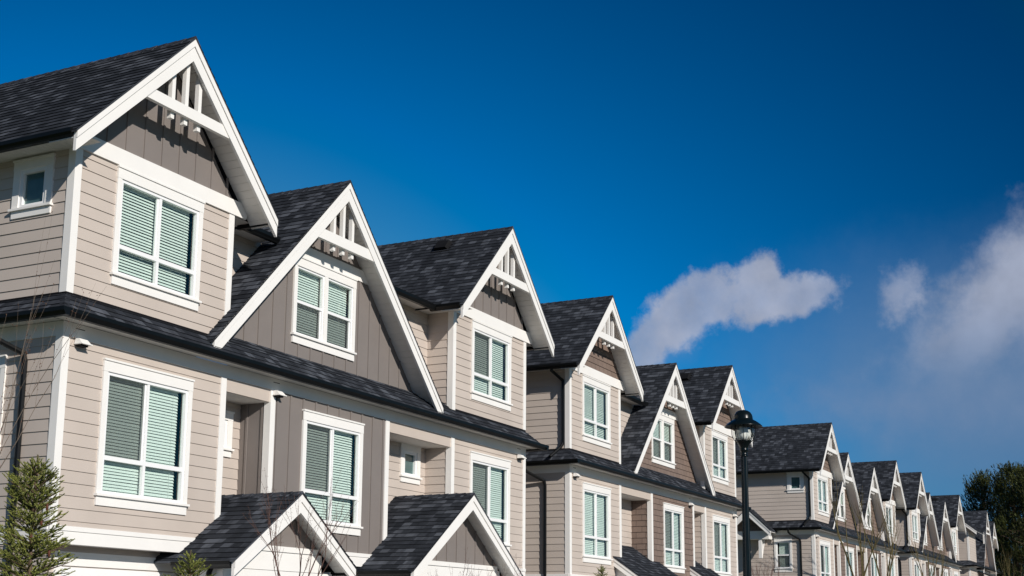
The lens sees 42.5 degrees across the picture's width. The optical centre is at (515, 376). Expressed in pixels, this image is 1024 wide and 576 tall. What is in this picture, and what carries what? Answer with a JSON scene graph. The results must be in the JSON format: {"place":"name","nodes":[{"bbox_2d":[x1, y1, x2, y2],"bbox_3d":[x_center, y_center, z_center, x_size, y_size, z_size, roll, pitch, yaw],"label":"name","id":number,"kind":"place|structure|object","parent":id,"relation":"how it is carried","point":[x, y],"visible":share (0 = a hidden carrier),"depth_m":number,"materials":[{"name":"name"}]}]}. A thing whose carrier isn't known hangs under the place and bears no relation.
{"place":"outdoors","nodes":[
{"label":"outdoors","id":0,"kind":"place"},
{"bbox_2d":[0,0,1023,560],"label":"sky","id":1,"kind":"structure","parent":0,"point":[820,201],"materials":[{"name":"blue"}]},
{"bbox_2d":[999,550,1023,575],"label":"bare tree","id":2,"kind":"object","parent":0,"point":[1007,565],"visible":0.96,"depth_m":109.86,"materials":[{"name":"brown plant"}]},
{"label":"pavement","id":3,"kind":"structure","parent":0,"visible":0},
{"bbox_2d":[724,410,762,575],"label":"street lamp","id":4,"kind":"object","parent":3,"relation":"on","point":[743,422],"visible":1,"depth_m":19.80,"materials":[{"name":"black metal"}]},
{"label":"driveway","id":5,"kind":"structure","parent":0,"visible":0},
{"bbox_2d":[0,454,77,575],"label":"spruce tree","id":6,"kind":"object","parent":5,"relation":"on","point":[23,496],"visible":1,"depth_m":9.37,"materials":[{"name":"green plant"}]},
{"bbox_2d":[0,204,105,467],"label":"bare shrub","id":7,"kind":"object","parent":5,"relation":"on","point":[12,392],"visible":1,"depth_m":8.71,"materials":[{"name":"brown plant"}]},
{"bbox_2d":[161,550,215,575],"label":"spruce tree","id":8,"kind":"object","parent":5,"relation":"on","point":[193,567],"visible":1,"depth_m":10.46,"materials":[{"name":"green plant"}]},
{"bbox_2d":[0,36,554,575],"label":"townhouse block","id":9,"kind":"structure","parent":5,"relation":"on","point":[386,384],"depth_m":21.80,"materials":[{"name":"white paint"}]},
{"bbox_2d":[0,354,7,446],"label":"window","id":10,"kind":"structure","parent":9,"relation":"in","point":[3,363],"depth_m":19.09,"materials":[{"name":"white paint"}]},
{"bbox_2d":[8,153,55,219],"bbox_3d":[-7.157,-2.810,19.526,0.850,0.910,0.125,-5,-12,26],"label":"window","id":11,"kind":"structure","parent":9,"relation":"in","point":[32,194],"depth_m":19.55,"materials":[{"name":"white paint"}]},
{"bbox_2d":[53,551,180,575],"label":"garage door","id":12,"kind":"structure","parent":9,"relation":"in","point":[84,559],"depth_m":19.69,"materials":[{"name":"white paint"}]},
{"bbox_2d":[93,357,194,514],"bbox_3d":[-5.956,0.997,20.235,0.825,2.410,2.390,-5,-12,26],"label":"window","id":13,"kind":"structure","parent":9,"relation":"in","point":[145,415],"depth_m":20.15,"materials":[{"name":"white glass"}]},
{"bbox_2d":[109,165,205,310],"bbox_3d":[-5.922,-2.095,20.851,0.825,2.095,2.390,-5,-12,26],"label":"window","id":14,"kind":"structure","parent":9,"relation":"in","point":[158,227],"depth_m":20.91,"materials":[{"name":"glass"}]},
{"bbox_2d":[223,410,234,457],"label":"window","id":15,"kind":"structure","parent":9,"relation":"in","point":[229,415],"depth_m":22.84,"materials":[{"name":"white paint"}]},
{"bbox_2d":[290,256,357,361],"bbox_3d":[-3.955,-1.240,25.292,0.825,1.900,2.460,-5,-12,26],"label":"window","id":16,"kind":"structure","parent":9,"relation":"in","point":[328,277],"depth_m":25.14,"materials":[{"name":"white glass"}]},
{"bbox_2d":[300,409,364,535],"bbox_3d":[-3.720,1.858,24.607,0.825,2.400,2.380,-5,-12,26],"label":"window","id":17,"kind":"structure","parent":9,"relation":"in","point":[329,444],"depth_m":24.76,"materials":[{"name":"white paint"}]},
{"bbox_2d":[399,443,421,484],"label":"window","id":18,"kind":"structure","parent":9,"relation":"in","point":[410,455],"depth_m":28.28,"materials":[{"name":"white paint"}]},
{"bbox_2d":[469,451,511,551],"bbox_3d":[-0.895,2.918,30.137,0.825,2.380,2.380,-5,-12,26],"label":"window","id":19,"kind":"structure","parent":9,"relation":"in","point":[489,476],"depth_m":30.46,"materials":[{"name":"white paint"}]},
{"bbox_2d":[470,319,512,410],"bbox_3d":[-0.871,-0.189,30.737,0.825,2.070,2.380,-5,-12,26],"label":"window","id":20,"kind":"structure","parent":9,"relation":"in","point":[491,348],"depth_m":30.75,"materials":[{"name":"glass"}]},
{"bbox_2d":[243,468,357,575],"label":"bare shrub","id":21,"kind":"object","parent":5,"relation":"on","point":[310,554],"visible":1,"depth_m":11.51,"materials":[{"name":"brown plant"}]},
{"bbox_2d":[430,547,495,575],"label":"bare shrub","id":22,"kind":"object","parent":5,"relation":"on","point":[465,567],"visible":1,"depth_m":13.41,"materials":[{"name":"brown plant"}]},
{"bbox_2d":[473,554,522,575],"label":"bare shrub","id":23,"kind":"object","parent":5,"relation":"on","point":[504,569],"visible":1,"depth_m":15.00,"materials":[{"name":"brown plant"}]},
{"bbox_2d":[593,564,607,575],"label":"spruce tree","id":24,"kind":"object","parent":5,"relation":"on","point":[601,570],"visible":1,"depth_m":24.00,"materials":[{"name":"green plant"}]},
{"bbox_2d":[751,555,783,575],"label":"bare shrub","id":25,"kind":"object","parent":5,"relation":"on","point":[764,569],"visible":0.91,"depth_m":40.15,"materials":[{"name":"brown plant"}]},
{"bbox_2d":[826,471,890,575],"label":"bare tree","id":26,"kind":"object","parent":5,"relation":"on","point":[863,573],"visible":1,"depth_m":50.42,"materials":[{"name":"brown plant"}]},
{"bbox_2d":[851,486,902,575],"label":"bare tree","id":27,"kind":"object","parent":5,"relation":"on","point":[891,559],"visible":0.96,"depth_m":55.69,"materials":[{"name":"brown plant"}]},
{"bbox_2d":[904,529,947,575],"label":"bare tree","id":28,"kind":"object","parent":5,"relation":"on","point":[942,563],"visible":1,"depth_m":68.59,"materials":[{"name":"brown plant"}]},
{"bbox_2d":[958,510,1003,575],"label":"townhouse block","id":29,"kind":"structure","parent":5,"relation":"on","point":[977,543],"depth_m":100.13,"materials":[{"name":"beige"}]},
{"label":"ground","id":30,"kind":"structure","parent":0,"visible":0},
{"bbox_2d":[525,295,752,575],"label":"townhouse block","id":31,"kind":"structure","parent":30,"relation":"on","point":[631,471],"depth_m":38.33,"materials":[{"name":"white paint"}]},
{"bbox_2d":[582,374,611,448],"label":"window","id":32,"kind":"structure","parent":31,"relation":"in","point":[596,410],"depth_m":37.33,"materials":[{"name":"glass"}]},
{"bbox_2d":[582,482,612,564],"bbox_3d":[1.941,4.138,36.611,0.825,2.400,2.380,-5,-12,26],"label":"window","id":33,"kind":"structure","parent":31,"relation":"in","point":[596,499],"depth_m":36.57,"materials":[{"name":"glass"}]},
{"bbox_2d":[651,414,675,468],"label":"window","id":34,"kind":"structure","parent":31,"relation":"in","point":[667,440],"depth_m":42.83,"materials":[{"name":"white glass"}]},
{"bbox_2d":[663,502,685,572],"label":"window","id":35,"kind":"structure","parent":31,"relation":"in","point":[673,515],"depth_m":42.15,"materials":[{"name":"white glass"}]},
{"bbox_2d":[711,429,729,485],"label":"window","id":36,"kind":"structure","parent":31,"relation":"in","point":[719,441],"depth_m":46.97,"materials":[{"name":"white glass"}]},
{"bbox_2d":[712,514,731,575],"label":"window","id":37,"kind":"structure","parent":31,"relation":"in","point":[721,525],"depth_m":46.39,"materials":[{"name":"white glass"}]},
{"bbox_2d":[735,422,905,575],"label":"townhouse block","id":38,"kind":"structure","parent":30,"relation":"on","point":[792,469],"depth_m":59.94,"materials":[{"name":"white paint"}]},
{"bbox_2d":[774,537,792,571],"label":"window","id":39,"kind":"structure","parent":38,"relation":"in","point":[782,546],"depth_m":58.62,"materials":[{"name":"white glass"}]},
{"bbox_2d":[786,472,804,492],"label":"window","id":40,"kind":"structure","parent":38,"relation":"in","point":[795,480],"depth_m":58.89,"materials":[{"name":"white paint"}]},
{"bbox_2d":[817,473,829,516],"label":"window","id":41,"kind":"structure","parent":38,"relation":"in","point":[822,487],"depth_m":60.34,"materials":[{"name":"white paint"}]},
{"bbox_2d":[819,539,830,575],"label":"window","id":42,"kind":"structure","parent":38,"relation":"in","point":[824,546],"depth_m":60.05,"materials":[{"name":"white glass"}]},
{"bbox_2d":[836,488,846,521],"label":"window","id":43,"kind":"structure","parent":38,"relation":"in","point":[842,500],"depth_m":64.88,"materials":[{"name":"white paint"}]},
{"bbox_2d":[844,546,854,575],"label":"window","id":44,"kind":"structure","parent":38,"relation":"in","point":[851,550],"depth_m":64.24,"materials":[{"name":"white paint"}]},
{"bbox_2d":[865,499,871,530],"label":"window","id":45,"kind":"structure","parent":38,"relation":"in","point":[869,506],"depth_m":70.22,"materials":[{"name":"white paint"}]},
{"bbox_2d":[870,552,878,575],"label":"window","id":46,"kind":"structure","parent":38,"relation":"in","point":[874,572],"depth_m":69.26,"materials":[{"name":"white paint"}]},
{"bbox_2d":[885,502,893,536],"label":"window","id":47,"kind":"structure","parent":38,"relation":"in","point":[887,506],"depth_m":74.07,"materials":[{"name":"white paint"}]},
{"bbox_2d":[888,557,895,575],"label":"window","id":48,"kind":"structure","parent":38,"relation":"in","point":[893,573],"depth_m":73.66,"materials":[{"name":"white paint"}]},
{"bbox_2d":[895,472,966,575],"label":"townhouse block","id":49,"kind":"structure","parent":30,"relation":"on","point":[931,519],"depth_m":82.44,"materials":[{"name":"white paint"}]},
{"bbox_2d":[911,511,919,542],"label":"window","id":50,"kind":"structure","parent":49,"relation":"in","point":[914,515],"depth_m":80.16,"materials":[{"name":"white paint"}]},
{"bbox_2d":[914,561,920,575],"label":"window","id":51,"kind":"structure","parent":49,"relation":"in","point":[916,570],"depth_m":79.49,"materials":[{"name":"white paint"}]},
{"bbox_2d":[924,529,927,545],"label":"window","id":52,"kind":"structure","parent":49,"relation":"in","point":[925,541],"depth_m":84.59,"materials":[{"name":"white paint"}]},
{"bbox_2d":[928,565,932,575],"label":"window","id":53,"kind":"structure","parent":49,"relation":"in","point":[931,571],"depth_m":83.79,"materials":[{"name":"white paint"}]},
{"bbox_2d":[943,568,947,575],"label":"window","id":54,"kind":"structure","parent":49,"relation":"in","point":[945,573],"depth_m":88.91,"materials":[{"name":"white paint"}]},
{"bbox_2d":[951,528,957,554],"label":"window","id":55,"kind":"structure","parent":49,"relation":"in","point":[953,531],"depth_m":93.85,"materials":[{"name":"white paint"}]},
{"bbox_2d":[961,469,1021,575],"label":"pine tree","id":56,"kind":"object","parent":30,"relation":"on","point":[977,488],"visible":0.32,"depth_m":127.61,"materials":[{"name":"green plant"}]},
{"bbox_2d":[970,460,1023,575],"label":"pine tree","id":57,"kind":"object","parent":30,"relation":"on","point":[1006,472],"visible":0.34,"depth_m":123.16,"materials":[{"name":"green plant"}]},
{"bbox_2d":[991,464,1023,575],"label":"pine tree","id":58,"kind":"object","parent":30,"relation":"on","point":[1018,498],"visible":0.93,"depth_m":117.87,"materials":[{"name":"green plant"}]}
]}

